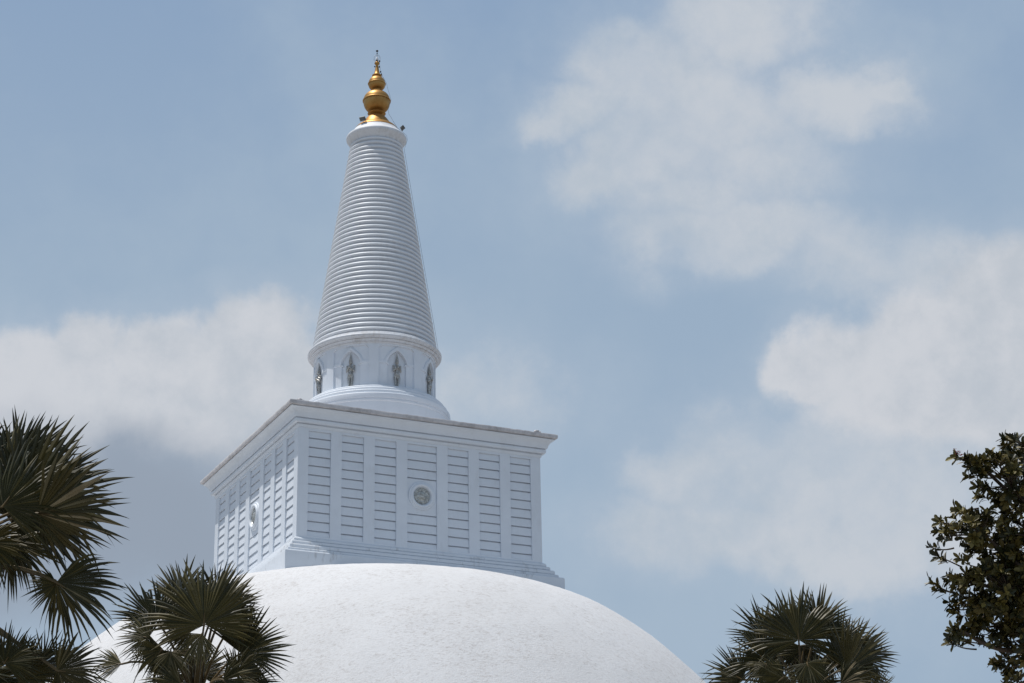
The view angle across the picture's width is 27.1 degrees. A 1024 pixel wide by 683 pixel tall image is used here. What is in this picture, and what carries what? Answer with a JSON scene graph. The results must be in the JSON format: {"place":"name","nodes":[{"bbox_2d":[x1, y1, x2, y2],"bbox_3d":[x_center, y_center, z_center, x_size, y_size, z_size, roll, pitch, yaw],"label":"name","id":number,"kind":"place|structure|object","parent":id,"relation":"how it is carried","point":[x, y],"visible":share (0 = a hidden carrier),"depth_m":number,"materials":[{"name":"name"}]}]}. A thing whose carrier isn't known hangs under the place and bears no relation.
{"place":"outdoors","nodes":[
{"label":"outdoors","id":0,"kind":"place"},
{"bbox_2d":[0,0,1023,682],"label":"sky","id":1,"kind":"structure","parent":0,"point":[754,269],"materials":[{"name":"blue"}]},
{"label":"ground","id":2,"kind":"structure","parent":0,"visible":0},
{"bbox_2d":[0,404,132,682],"bbox_3d":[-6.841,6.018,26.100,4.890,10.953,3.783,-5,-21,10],"label":"palm tree","id":3,"kind":"object","parent":2,"relation":"on","point":[45,502],"visible":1,"depth_m":26.31,"materials":[{"name":"green plant"}]},
{"bbox_2d":[86,556,296,682],"bbox_3d":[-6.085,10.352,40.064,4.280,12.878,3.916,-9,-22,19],"label":"palm tree","id":4,"kind":"object","parent":2,"relation":"on","point":[183,607],"visible":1,"depth_m":40.59,"materials":[{"name":"green plant"}]},
{"bbox_2d":[46,50,705,682],"bbox_3d":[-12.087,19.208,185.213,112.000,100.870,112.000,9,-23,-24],"label":"stupa","id":5,"kind":"object","parent":2,"relation":"on","point":[374,524],"visible":0.94,"depth_m":175.69,"materials":[{"name":"paint"}]},
{"bbox_2d":[315,365,320,394],"bbox_3d":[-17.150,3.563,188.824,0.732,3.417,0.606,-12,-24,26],"label":"statue","id":6,"kind":"object","parent":5,"relation":"in","point":[318,383],"visible":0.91,"depth_m":188.61,"materials":[{"name":"silver metal"}]},
{"bbox_2d":[346,354,354,385],"bbox_3d":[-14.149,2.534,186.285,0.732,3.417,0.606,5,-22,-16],"label":"statue","id":7,"kind":"object","parent":5,"relation":"in","point":[350,368],"visible":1,"depth_m":186.07,"materials":[{"name":"silver metal"}]},
{"bbox_2d":[393,355,401,385],"bbox_3d":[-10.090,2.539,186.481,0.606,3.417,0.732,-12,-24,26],"label":"statue","id":8,"kind":"object","parent":5,"relation":"in","point":[397,368],"visible":1,"depth_m":186.27,"materials":[{"name":"silver metal"}]},
{"bbox_2d":[427,365,432,394],"bbox_3d":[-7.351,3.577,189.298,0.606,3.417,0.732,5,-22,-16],"label":"statue","id":9,"kind":"object","parent":5,"relation":"in","point":[429,381],"visible":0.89,"depth_m":189.08,"materials":[{"name":"silver metal"}]},
{"bbox_2d":[700,582,898,682],"bbox_3d":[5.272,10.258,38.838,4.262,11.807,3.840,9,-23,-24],"label":"palm tree","id":10,"kind":"object","parent":2,"relation":"on","point":[851,656],"visible":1,"depth_m":39.60,"materials":[{"name":"green plant"}]},
{"bbox_2d":[925,430,1023,682],"bbox_3d":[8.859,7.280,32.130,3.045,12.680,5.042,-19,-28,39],"label":"broadleaf tree","id":11,"kind":"object","parent":2,"relation":"on","point":[1003,576],"visible":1,"depth_m":32.76,"materials":[{"name":"green plant"}]}
]}

